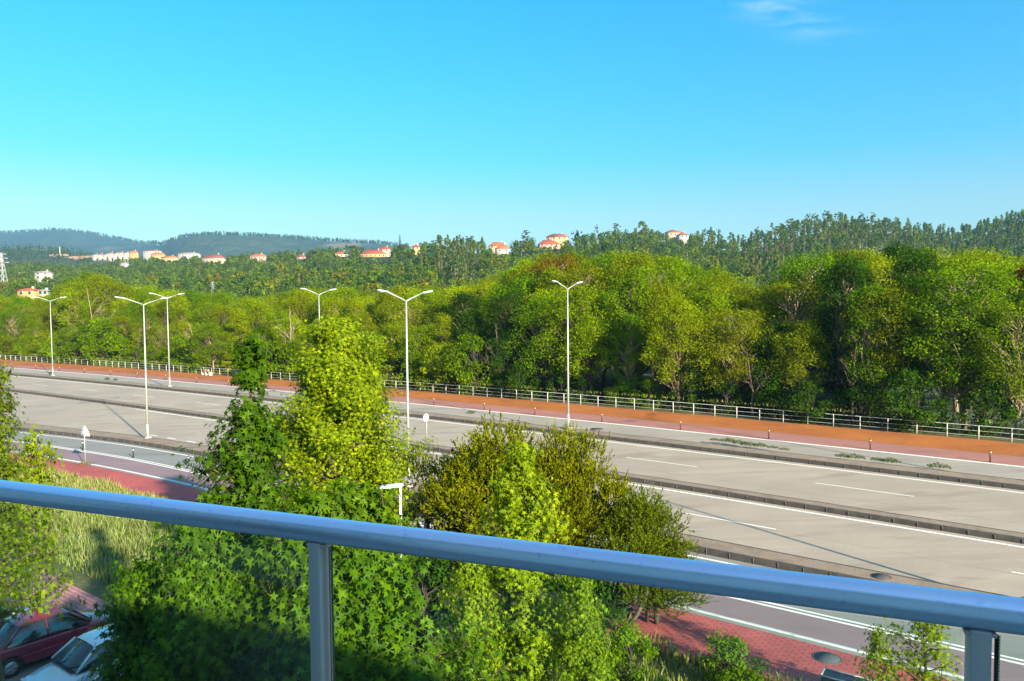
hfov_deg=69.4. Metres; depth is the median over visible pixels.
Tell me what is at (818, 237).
eucalyptus tree
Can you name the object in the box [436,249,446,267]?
eucalyptus tree
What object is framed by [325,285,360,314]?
broadleaf tree
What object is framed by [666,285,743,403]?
broadleaf tree
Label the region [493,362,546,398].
shrub
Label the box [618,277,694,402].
broadleaf tree
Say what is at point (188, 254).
house
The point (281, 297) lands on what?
broadleaf tree
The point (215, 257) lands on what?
house
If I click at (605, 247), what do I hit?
hillside tree
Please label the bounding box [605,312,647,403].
broadleaf tree
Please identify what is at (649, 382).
shrub
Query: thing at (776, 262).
eucalyptus tree
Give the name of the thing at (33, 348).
broadleaf tree
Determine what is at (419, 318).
broadleaf tree
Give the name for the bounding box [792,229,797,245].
eucalyptus tree
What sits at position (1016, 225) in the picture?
eucalyptus tree
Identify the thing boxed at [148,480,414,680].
sweetgum tree
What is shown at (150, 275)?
hillside tree
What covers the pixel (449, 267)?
eucalyptus tree
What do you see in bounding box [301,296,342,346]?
broadleaf tree
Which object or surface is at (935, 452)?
pink path
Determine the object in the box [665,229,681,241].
house
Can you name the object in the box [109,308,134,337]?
broadleaf tree
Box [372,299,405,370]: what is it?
broadleaf tree
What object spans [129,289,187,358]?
broadleaf tree
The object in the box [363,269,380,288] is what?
hillside tree
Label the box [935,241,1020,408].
broadleaf tree
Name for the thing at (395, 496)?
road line
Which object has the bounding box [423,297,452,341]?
broadleaf tree
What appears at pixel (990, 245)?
eucalyptus tree
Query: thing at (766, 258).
eucalyptus tree
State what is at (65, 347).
shrub
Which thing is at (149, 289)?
broadleaf tree
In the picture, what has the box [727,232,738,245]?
eucalyptus tree
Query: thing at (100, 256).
house
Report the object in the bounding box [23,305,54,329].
broadleaf tree
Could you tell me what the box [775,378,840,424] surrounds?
shrub
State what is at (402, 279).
hillside tree
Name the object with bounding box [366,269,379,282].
hillside tree
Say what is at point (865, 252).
broadleaf tree
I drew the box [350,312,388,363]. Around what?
broadleaf tree
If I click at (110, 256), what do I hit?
house
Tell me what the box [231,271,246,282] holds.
hillside tree
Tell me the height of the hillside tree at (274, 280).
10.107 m
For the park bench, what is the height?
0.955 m
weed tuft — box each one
[77,461,92,464]
[720,437,734,442]
[740,441,757,446]
[754,442,766,446]
[835,453,849,457]
[845,453,865,458]
[880,457,901,462]
[927,462,951,468]
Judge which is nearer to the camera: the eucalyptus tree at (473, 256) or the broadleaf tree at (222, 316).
the broadleaf tree at (222, 316)
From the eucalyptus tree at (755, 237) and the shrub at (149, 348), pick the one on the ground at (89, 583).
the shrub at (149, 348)
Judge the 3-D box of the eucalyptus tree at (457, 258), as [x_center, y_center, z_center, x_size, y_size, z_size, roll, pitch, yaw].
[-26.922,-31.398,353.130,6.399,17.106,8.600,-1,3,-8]
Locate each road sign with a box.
[80,426,89,462]
[423,414,428,443]
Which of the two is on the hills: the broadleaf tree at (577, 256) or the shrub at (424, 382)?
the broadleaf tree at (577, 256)
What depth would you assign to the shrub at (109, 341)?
129.83 m
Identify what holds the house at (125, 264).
on the hills
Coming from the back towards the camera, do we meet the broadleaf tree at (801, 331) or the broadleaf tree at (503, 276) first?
the broadleaf tree at (503, 276)
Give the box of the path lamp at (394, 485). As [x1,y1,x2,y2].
[376,483,402,647]
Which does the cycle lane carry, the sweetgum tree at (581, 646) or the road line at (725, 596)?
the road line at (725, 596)
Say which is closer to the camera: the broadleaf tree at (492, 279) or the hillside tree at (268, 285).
the broadleaf tree at (492, 279)
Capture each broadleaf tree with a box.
[0,295,15,308]
[0,310,28,345]
[0,336,24,354]
[1,306,28,335]
[4,295,35,308]
[6,302,47,329]
[17,295,35,303]
[18,328,45,345]
[22,345,47,360]
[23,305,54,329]
[24,320,43,344]
[29,332,62,345]
[30,296,47,315]
[34,284,60,298]
[39,303,61,332]
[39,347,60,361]
[43,296,58,309]
[44,278,87,304]
[51,303,69,343]
[53,282,88,342]
[53,288,91,333]
[56,325,83,355]
[59,274,77,290]
[69,279,133,317]
[71,309,81,325]
[74,276,116,304]
[74,299,98,326]
[78,270,97,281]
[78,332,109,355]
[84,303,111,323]
[85,271,115,288]
[103,291,125,315]
[107,296,136,336]
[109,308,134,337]
[109,315,137,354]
[119,286,133,296]
[122,292,151,347]
[124,320,152,359]
[126,303,160,356]
[127,288,148,344]
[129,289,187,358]
[131,298,170,346]
[133,284,160,297]
[135,316,161,343]
[141,323,179,367]
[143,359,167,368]
[150,299,176,353]
[152,287,194,352]
[167,347,194,363]
[169,307,192,353]
[173,320,193,343]
[181,288,206,312]
[182,300,229,330]
[185,292,215,335]
[186,321,234,367]
[187,303,215,337]
[192,291,239,341]
[203,304,236,360]
[204,290,231,303]
[221,321,244,359]
[223,343,240,371]
[224,307,254,348]
[230,293,272,324]
[241,301,276,355]
[241,303,266,331]
[242,331,282,365]
[251,325,271,353]
[258,294,277,322]
[261,306,292,361]
[265,291,289,324]
[271,315,305,358]
[276,286,334,318]
[278,292,318,329]
[280,285,321,327]
[293,330,313,356]
[300,319,318,351]
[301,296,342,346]
[319,295,347,321]
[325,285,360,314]
[337,293,362,317]
[345,296,369,332]
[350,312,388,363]
[356,288,378,307]
[357,296,378,332]
[370,292,403,341]
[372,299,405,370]
[373,282,421,329]
[374,318,414,374]
[379,299,433,375]
[391,323,436,374]
[395,289,444,353]
[408,286,452,335]
[415,283,439,297]
[417,347,465,390]
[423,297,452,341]
[423,323,440,377]
[426,311,458,382]
[436,286,450,302]
[439,283,479,341]
[443,289,483,383]
[443,333,503,394]
[449,306,490,365]
[454,279,491,361]
[459,280,479,290]
[462,344,495,392]
[476,275,497,291]
[476,282,510,370]
[476,289,534,366]
[479,327,540,392]
[485,271,543,384]
[487,265,518,368]
[487,274,501,286]
[500,257,556,381]
[501,292,573,397]
[508,251,559,369]
[510,251,596,383]
[521,283,572,391]
[532,283,622,397]
[533,264,569,384]
[543,260,614,379]
[547,248,591,380]
[557,310,617,400]
[568,251,629,387]
[580,249,658,385]
[592,260,646,394]
[593,267,662,399]
[595,245,666,391]
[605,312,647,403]
[611,246,631,375]
[611,260,701,398]
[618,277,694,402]
[638,290,714,410]
[643,253,693,379]
[648,252,693,388]
[651,259,721,393]
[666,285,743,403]
[680,275,748,399]
[685,305,776,413]
[694,263,735,289]
[696,271,754,396]
[705,313,772,406]
[718,270,759,295]
[723,281,765,388]
[727,291,775,400]
[743,318,811,400]
[747,249,872,403]
[748,277,836,406]
[750,291,796,399]
[759,274,806,396]
[763,317,840,412]
[798,244,887,340]
[804,256,875,416]
[813,249,874,410]
[822,245,883,365]
[835,282,935,423]
[838,281,903,424]
[857,241,978,407]
[864,252,919,356]
[868,243,958,264]
[870,235,941,395]
[875,288,1015,429]
[891,261,1023,429]
[907,255,1023,421]
[924,251,979,411]
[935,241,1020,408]
[968,300,1023,436]
[969,251,1023,398]
[985,256,1023,408]
[999,289,1023,364]
[1002,263,1023,392]
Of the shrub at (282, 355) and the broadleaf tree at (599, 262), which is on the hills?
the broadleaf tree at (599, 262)
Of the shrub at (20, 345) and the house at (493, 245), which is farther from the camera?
the house at (493, 245)
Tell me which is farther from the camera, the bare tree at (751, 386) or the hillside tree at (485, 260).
the hillside tree at (485, 260)
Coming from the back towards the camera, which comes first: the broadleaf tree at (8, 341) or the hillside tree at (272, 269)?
the hillside tree at (272, 269)
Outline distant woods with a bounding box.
[0,209,1023,300]
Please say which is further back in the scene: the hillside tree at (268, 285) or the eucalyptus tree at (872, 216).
the eucalyptus tree at (872, 216)
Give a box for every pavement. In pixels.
[0,554,126,656]
[8,452,954,680]
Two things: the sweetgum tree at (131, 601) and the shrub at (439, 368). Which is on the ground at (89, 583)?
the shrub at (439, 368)
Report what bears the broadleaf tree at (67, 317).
on the hills
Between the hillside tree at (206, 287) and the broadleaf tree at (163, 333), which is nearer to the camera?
the broadleaf tree at (163, 333)
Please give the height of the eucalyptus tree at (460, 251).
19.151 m
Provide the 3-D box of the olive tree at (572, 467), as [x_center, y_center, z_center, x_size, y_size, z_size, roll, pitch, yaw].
[1.625,6.338,25.561,4.567,7.568,5.006,2,4,42]
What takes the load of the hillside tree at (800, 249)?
on the hills
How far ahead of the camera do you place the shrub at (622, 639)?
21.82 m
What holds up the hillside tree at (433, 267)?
on the hills
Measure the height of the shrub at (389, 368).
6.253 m
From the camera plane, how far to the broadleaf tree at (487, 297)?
96.00 m
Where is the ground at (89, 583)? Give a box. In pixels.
[1,357,1023,680]
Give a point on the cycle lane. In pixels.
(821, 629)
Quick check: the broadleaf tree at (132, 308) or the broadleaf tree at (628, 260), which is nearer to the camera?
the broadleaf tree at (628, 260)
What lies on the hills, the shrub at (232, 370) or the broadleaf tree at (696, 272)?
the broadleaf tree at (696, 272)
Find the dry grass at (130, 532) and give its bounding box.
[1,463,242,597]
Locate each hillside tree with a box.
[5,279,25,293]
[7,282,24,290]
[15,281,27,290]
[39,277,53,286]
[139,272,158,283]
[146,276,161,287]
[157,278,169,287]
[179,279,193,286]
[195,282,210,293]
[201,275,213,281]
[205,284,217,290]
[211,273,220,282]
[214,278,231,285]
[223,283,238,293]
[226,282,242,292]
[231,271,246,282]
[237,274,249,282]
[242,280,255,288]
[250,273,266,279]
[250,276,270,287]
[250,285,271,298]
[254,282,274,296]
[261,267,276,275]
[266,277,285,288]
[273,261,286,274]
[275,267,284,278]
[277,273,290,280]
[281,278,297,287]
[284,280,298,291]
[289,267,302,278]
[299,282,311,289]
[303,274,315,283]
[309,268,319,277]
[321,280,340,288]
[325,270,337,276]
[328,273,341,280]
[335,276,347,283]
[337,266,349,275]
[341,259,359,268]
[347,279,375,288]
[347,284,371,292]
[361,282,381,294]
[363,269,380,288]
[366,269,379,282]
[375,278,397,289]
[380,273,395,283]
[388,274,400,281]
[390,277,408,285]
[393,262,408,272]
[401,271,414,280]
[404,264,413,273]
[407,274,416,281]
[407,283,418,288]
[409,278,437,287]
[412,257,425,266]
[412,265,422,272]
[416,266,431,277]
[419,257,433,265]
[419,259,432,267]
[422,248,433,257]
[422,272,443,285]
[423,270,438,281]
[424,264,441,271]
[438,271,449,282]
[442,267,456,278]
[451,280,466,287]
[472,270,487,283]
[475,264,496,276]
[478,268,494,276]
[481,251,493,258]
[482,258,493,268]
[482,261,499,274]
[492,258,511,266]
[494,255,516,266]
[506,252,523,260]
[520,241,533,252]
[597,242,616,252]
[636,241,648,251]
[656,243,671,253]
[688,247,701,257]
[690,250,703,259]
[697,244,709,255]
[705,256,728,270]
[727,261,737,273]
[736,251,748,259]
[738,268,749,276]
[739,262,750,275]
[776,252,797,258]
[792,244,808,253]
[1016,242,1023,250]
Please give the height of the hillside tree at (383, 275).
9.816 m
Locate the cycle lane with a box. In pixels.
[4,441,1023,680]
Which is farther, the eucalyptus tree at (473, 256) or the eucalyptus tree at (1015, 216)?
the eucalyptus tree at (1015, 216)
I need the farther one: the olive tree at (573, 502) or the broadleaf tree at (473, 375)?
the broadleaf tree at (473, 375)
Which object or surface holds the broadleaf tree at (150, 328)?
on the hills
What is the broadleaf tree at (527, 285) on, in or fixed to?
on the hills
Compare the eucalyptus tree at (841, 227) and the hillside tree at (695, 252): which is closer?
the hillside tree at (695, 252)
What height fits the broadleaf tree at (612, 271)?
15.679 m
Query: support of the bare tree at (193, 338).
on the ground at (89, 583)
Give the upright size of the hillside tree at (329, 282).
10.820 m
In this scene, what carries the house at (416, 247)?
on the hills
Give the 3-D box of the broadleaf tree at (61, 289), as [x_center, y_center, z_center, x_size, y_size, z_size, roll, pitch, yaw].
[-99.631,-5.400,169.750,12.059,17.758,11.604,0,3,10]
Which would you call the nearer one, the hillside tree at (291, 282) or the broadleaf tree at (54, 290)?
the broadleaf tree at (54, 290)
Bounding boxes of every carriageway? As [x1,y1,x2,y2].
[0,375,1023,532]
[1,391,1023,596]
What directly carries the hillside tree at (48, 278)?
on the hills
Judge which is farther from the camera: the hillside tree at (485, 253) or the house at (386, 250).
the house at (386, 250)
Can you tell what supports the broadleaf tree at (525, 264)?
on the hills
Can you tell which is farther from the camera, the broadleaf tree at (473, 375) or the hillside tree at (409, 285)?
the hillside tree at (409, 285)
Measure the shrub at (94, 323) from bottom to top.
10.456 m
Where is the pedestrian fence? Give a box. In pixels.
[0,355,1023,441]
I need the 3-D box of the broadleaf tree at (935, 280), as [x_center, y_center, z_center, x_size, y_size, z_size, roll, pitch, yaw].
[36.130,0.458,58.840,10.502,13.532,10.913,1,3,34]
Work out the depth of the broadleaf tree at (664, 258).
93.70 m
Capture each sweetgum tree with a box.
[0,357,52,680]
[1,424,85,622]
[79,551,177,680]
[94,334,316,680]
[95,495,277,680]
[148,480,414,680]
[198,310,451,587]
[241,472,526,680]
[429,562,513,680]
[447,439,609,680]
[538,577,625,680]
[853,623,910,680]
[867,617,963,680]
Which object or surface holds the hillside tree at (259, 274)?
on the hills
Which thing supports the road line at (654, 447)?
on the carriageway at (986, 505)
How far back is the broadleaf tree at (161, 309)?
136.69 m
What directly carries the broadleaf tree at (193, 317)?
on the hills
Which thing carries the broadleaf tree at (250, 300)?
on the hills
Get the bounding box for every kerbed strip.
[0,422,1006,595]
[3,371,1023,489]
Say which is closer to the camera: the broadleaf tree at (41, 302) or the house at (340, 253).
the broadleaf tree at (41, 302)
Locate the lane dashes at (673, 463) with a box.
[37,384,913,496]
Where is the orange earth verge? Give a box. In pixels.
[0,360,1023,456]
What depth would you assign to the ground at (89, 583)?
54.90 m
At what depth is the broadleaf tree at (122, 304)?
144.80 m
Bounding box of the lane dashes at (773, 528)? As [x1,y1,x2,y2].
[686,513,1023,573]
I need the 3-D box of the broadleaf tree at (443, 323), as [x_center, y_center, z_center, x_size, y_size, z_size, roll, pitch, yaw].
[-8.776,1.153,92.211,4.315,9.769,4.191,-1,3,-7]
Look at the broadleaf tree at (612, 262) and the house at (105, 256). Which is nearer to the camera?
the broadleaf tree at (612, 262)
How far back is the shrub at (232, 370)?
110.19 m
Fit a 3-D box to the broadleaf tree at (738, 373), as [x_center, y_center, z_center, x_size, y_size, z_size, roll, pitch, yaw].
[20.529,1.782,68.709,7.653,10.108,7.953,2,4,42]
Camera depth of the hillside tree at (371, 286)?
310.95 m
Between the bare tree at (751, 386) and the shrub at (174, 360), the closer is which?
the bare tree at (751, 386)
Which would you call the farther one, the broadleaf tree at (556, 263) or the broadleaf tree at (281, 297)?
the broadleaf tree at (281, 297)
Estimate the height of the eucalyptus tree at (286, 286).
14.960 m
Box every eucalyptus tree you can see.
[239,284,259,299]
[282,282,292,293]
[295,272,303,286]
[434,249,441,267]
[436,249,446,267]
[440,251,447,277]
[441,267,447,285]
[446,258,458,284]
[449,261,459,279]
[452,257,461,280]
[454,254,463,270]
[455,246,463,271]
[457,267,469,281]
[462,255,470,271]
[464,257,468,273]
[467,263,474,286]
[470,252,477,268]
[470,267,476,281]
[477,261,483,280]
[511,241,524,258]
[681,243,691,259]
[706,261,718,269]
[710,234,716,249]
[715,246,724,261]
[717,251,729,268]
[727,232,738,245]
[741,244,751,258]
[746,254,762,280]
[750,230,761,243]
[750,260,764,287]
[754,240,762,253]
[756,254,768,284]
[762,234,770,250]
[762,251,772,281]
[763,266,775,280]
[765,252,772,268]
[767,246,777,265]
[769,258,782,278]
[774,226,784,240]
[774,241,783,254]
[777,238,788,260]
[778,234,786,253]
[787,236,795,250]
[788,224,794,238]
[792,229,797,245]
[796,230,809,250]
[799,234,809,247]
[800,223,808,241]
[810,224,819,238]
[814,234,822,249]
[824,214,832,230]
[824,231,833,244]
[826,227,835,244]
[839,223,848,236]
[841,234,851,252]
[847,233,856,250]
[856,217,862,229]
[859,230,865,248]
[862,233,869,250]
[869,212,875,224]
[870,232,880,248]
[871,238,880,251]
[878,220,885,233]
[879,237,887,251]
[883,217,890,232]
[885,225,895,238]
[929,237,936,249]
[973,236,984,249]
[984,240,996,253]
[1010,213,1017,223]
[1012,224,1019,238]
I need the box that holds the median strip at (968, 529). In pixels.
[3,387,1023,543]
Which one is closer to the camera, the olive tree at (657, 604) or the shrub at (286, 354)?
the olive tree at (657, 604)
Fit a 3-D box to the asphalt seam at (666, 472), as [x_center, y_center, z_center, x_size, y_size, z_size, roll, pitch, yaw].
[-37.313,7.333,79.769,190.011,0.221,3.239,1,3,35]
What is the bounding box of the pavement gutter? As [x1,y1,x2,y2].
[6,451,963,680]
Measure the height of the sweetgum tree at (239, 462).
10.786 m
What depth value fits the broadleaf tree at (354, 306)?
109.59 m
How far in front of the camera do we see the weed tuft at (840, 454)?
48.27 m
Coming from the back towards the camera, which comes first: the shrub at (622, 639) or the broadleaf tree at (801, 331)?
the broadleaf tree at (801, 331)
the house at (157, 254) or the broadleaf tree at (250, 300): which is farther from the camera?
the house at (157, 254)
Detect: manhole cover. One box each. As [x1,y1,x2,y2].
[812,651,841,664]
[870,573,891,579]
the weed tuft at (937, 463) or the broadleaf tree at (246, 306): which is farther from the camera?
the broadleaf tree at (246, 306)
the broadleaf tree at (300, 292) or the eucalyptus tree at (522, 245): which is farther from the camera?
the eucalyptus tree at (522, 245)
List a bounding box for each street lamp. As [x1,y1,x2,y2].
[37,297,65,375]
[116,297,169,438]
[150,293,184,386]
[300,288,334,320]
[377,289,432,487]
[551,280,582,428]
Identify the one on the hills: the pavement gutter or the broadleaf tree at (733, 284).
the broadleaf tree at (733, 284)
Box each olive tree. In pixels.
[393,445,478,595]
[415,408,587,604]
[454,436,603,602]
[495,419,634,615]
[562,477,697,632]
[614,537,715,624]
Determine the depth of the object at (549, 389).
71.72 m
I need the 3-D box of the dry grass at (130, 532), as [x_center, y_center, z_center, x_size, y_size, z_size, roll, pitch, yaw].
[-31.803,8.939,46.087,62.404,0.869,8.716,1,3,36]
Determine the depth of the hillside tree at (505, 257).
446.25 m
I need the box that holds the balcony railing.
[0,480,1023,680]
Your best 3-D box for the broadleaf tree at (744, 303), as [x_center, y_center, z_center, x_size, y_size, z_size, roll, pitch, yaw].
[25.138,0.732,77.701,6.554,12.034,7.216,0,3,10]
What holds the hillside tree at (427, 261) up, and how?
on the hills
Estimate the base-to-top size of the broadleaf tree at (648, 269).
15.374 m
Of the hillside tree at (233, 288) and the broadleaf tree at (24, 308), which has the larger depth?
the hillside tree at (233, 288)
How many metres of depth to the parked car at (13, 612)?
24.89 m
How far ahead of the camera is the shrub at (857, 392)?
61.02 m
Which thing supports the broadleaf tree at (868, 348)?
on the hills
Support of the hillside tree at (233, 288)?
on the hills
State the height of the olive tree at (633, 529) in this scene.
5.475 m
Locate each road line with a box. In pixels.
[5,440,1023,664]
[6,367,1023,466]
[15,376,1022,492]
[20,432,737,564]
[22,441,1023,660]
[132,408,1023,547]
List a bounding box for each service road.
[0,368,1023,479]
[3,429,1023,661]
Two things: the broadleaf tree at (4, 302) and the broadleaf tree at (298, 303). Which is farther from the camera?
the broadleaf tree at (4, 302)
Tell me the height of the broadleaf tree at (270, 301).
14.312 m
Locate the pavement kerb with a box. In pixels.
[15,451,963,678]
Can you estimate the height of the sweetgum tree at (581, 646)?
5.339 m
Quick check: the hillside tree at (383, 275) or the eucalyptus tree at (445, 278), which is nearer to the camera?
the eucalyptus tree at (445, 278)
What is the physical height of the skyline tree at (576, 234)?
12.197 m
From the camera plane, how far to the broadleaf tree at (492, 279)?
168.21 m
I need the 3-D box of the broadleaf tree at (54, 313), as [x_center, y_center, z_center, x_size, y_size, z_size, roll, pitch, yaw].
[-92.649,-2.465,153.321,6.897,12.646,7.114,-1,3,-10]
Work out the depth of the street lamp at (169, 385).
94.77 m
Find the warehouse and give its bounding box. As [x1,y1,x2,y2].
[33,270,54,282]
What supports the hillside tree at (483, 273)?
on the hills
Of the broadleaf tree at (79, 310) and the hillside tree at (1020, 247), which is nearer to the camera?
the broadleaf tree at (79, 310)
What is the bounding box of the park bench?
[201,369,212,375]
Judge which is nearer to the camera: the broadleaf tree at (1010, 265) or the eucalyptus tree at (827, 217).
the broadleaf tree at (1010, 265)
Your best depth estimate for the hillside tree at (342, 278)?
382.69 m
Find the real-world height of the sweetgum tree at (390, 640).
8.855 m
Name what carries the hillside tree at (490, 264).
on the hills
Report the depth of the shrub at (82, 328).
133.51 m
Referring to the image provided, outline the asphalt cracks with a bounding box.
[162,397,974,538]
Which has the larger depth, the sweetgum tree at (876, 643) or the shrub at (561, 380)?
the shrub at (561, 380)
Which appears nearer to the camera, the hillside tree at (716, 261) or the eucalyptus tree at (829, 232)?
the hillside tree at (716, 261)
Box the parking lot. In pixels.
[5,657,51,680]
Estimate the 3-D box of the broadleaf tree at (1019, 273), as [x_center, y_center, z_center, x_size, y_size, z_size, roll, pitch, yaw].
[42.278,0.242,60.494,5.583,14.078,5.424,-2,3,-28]
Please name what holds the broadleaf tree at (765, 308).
on the hills
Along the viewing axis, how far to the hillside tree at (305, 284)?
347.03 m
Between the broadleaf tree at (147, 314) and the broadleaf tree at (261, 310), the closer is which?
the broadleaf tree at (261, 310)
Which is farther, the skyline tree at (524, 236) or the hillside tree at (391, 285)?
the skyline tree at (524, 236)
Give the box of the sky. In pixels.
[0,0,1023,253]
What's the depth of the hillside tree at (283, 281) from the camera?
394.08 m
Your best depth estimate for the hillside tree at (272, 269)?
532.94 m
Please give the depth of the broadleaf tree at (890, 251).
77.08 m
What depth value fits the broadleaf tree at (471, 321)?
89.37 m
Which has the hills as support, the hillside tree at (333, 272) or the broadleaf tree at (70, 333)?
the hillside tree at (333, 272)
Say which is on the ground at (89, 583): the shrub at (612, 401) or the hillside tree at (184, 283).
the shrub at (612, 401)
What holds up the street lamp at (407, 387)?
on the kerbed strip at (755, 555)
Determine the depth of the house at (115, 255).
1135.45 m
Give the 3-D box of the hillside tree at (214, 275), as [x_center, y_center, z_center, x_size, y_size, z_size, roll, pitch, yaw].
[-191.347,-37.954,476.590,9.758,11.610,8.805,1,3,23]
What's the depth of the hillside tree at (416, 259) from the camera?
490.94 m
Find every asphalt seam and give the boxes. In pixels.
[17,386,1019,523]
[182,427,1019,574]
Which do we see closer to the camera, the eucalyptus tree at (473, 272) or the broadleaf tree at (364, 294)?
the broadleaf tree at (364, 294)
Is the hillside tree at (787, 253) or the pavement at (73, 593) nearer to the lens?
the pavement at (73, 593)
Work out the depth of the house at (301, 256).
763.37 m
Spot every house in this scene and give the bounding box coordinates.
[17,286,39,300]
[37,288,51,296]
[92,254,97,260]
[97,253,103,260]
[103,253,107,259]
[108,252,113,261]
[113,252,117,261]
[118,251,123,262]
[119,263,129,266]
[123,252,128,262]
[128,250,138,258]
[143,249,163,260]
[150,252,165,258]
[160,255,177,261]
[177,252,201,260]
[202,253,226,263]
[250,253,266,261]
[296,253,306,258]
[334,250,347,256]
[360,248,386,256]
[379,246,391,256]
[411,243,420,254]
[488,241,506,253]
[495,242,509,254]
[537,239,559,249]
[546,232,568,248]
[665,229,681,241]
[675,231,688,243]
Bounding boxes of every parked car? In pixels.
[0,603,108,678]
[0,604,31,619]
[20,622,124,680]
[94,664,120,680]
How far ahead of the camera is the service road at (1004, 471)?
57.50 m
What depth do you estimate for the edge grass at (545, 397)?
67.73 m
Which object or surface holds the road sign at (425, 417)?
on the median strip at (968, 529)
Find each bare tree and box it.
[61,291,112,363]
[187,324,202,369]
[206,338,216,373]
[276,312,304,378]
[476,329,497,395]
[742,348,771,416]
[834,333,877,424]
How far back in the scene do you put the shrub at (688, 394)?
69.68 m
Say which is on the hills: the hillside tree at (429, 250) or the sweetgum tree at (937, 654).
the hillside tree at (429, 250)
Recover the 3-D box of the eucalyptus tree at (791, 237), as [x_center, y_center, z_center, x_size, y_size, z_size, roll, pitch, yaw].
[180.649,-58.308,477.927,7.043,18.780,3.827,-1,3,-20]
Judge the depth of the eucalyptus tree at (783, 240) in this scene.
441.73 m
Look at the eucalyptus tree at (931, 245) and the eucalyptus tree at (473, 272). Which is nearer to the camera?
the eucalyptus tree at (473, 272)
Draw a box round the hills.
[0,225,1023,436]
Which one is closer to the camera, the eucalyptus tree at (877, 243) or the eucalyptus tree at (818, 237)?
the eucalyptus tree at (877, 243)
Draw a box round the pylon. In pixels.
[0,253,8,283]
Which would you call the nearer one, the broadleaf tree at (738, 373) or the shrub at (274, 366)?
the broadleaf tree at (738, 373)
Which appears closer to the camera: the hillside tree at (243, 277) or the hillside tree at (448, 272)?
the hillside tree at (448, 272)
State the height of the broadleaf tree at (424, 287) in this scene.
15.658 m
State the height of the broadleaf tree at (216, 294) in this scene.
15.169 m
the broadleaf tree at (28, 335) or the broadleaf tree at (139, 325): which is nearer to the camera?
the broadleaf tree at (139, 325)
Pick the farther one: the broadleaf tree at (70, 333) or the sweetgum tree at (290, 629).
the broadleaf tree at (70, 333)
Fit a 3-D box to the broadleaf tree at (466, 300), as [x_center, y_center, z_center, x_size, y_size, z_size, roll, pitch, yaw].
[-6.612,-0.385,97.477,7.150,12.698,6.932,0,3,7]
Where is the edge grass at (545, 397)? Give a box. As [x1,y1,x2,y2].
[8,357,992,434]
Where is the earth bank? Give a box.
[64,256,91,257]
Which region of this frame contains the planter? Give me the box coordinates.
[820,667,871,680]
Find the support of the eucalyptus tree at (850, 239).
on the hills
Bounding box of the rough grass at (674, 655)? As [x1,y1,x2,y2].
[458,595,802,680]
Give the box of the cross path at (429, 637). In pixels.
[399,606,492,667]
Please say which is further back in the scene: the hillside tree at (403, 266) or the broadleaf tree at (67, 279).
the hillside tree at (403, 266)
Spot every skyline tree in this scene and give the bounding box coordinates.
[344,245,361,257]
[521,230,529,243]
[571,230,581,241]
[632,221,650,234]
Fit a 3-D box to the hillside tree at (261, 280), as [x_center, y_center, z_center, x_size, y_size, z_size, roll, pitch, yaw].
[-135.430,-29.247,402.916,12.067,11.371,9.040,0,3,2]
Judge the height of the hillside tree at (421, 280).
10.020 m
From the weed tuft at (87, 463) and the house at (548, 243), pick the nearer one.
the weed tuft at (87, 463)
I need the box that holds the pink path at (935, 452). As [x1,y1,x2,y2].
[0,364,1023,465]
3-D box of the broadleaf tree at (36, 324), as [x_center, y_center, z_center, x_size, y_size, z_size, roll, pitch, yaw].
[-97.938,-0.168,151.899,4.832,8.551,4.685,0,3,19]
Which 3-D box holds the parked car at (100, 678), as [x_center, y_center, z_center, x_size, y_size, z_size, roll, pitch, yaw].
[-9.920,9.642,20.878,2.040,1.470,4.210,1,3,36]
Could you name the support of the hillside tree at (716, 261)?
on the hills
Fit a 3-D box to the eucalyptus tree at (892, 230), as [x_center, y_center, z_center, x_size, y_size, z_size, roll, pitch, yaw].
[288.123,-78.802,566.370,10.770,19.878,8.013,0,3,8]
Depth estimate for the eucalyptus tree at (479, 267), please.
354.47 m
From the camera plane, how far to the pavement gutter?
25.63 m
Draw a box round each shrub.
[0,333,18,358]
[7,346,23,359]
[14,335,37,360]
[21,329,56,360]
[38,334,74,362]
[54,333,82,363]
[58,322,112,363]
[75,314,117,364]
[80,318,133,365]
[108,337,135,366]
[121,344,142,367]
[139,345,161,367]
[139,353,167,369]
[159,332,191,369]
[170,352,193,370]
[176,321,212,372]
[183,338,237,372]
[214,356,231,373]
[223,349,239,375]
[238,338,287,378]
[275,338,303,379]
[281,329,317,378]
[357,330,397,382]
[363,342,412,387]
[391,555,465,653]
[398,351,430,388]
[408,342,458,391]
[429,561,489,638]
[432,343,470,393]
[481,571,572,660]
[489,369,514,395]
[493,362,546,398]
[540,546,637,640]
[546,365,574,400]
[565,377,597,403]
[603,616,659,680]
[604,387,627,405]
[628,375,666,408]
[648,675,672,680]
[665,358,717,411]
[699,629,770,680]
[708,382,747,415]
[745,365,802,417]
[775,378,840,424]
[828,369,886,427]
[862,366,963,434]
[954,377,1021,437]
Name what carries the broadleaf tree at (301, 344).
on the hills
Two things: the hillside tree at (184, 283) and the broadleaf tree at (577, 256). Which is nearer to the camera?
the broadleaf tree at (577, 256)

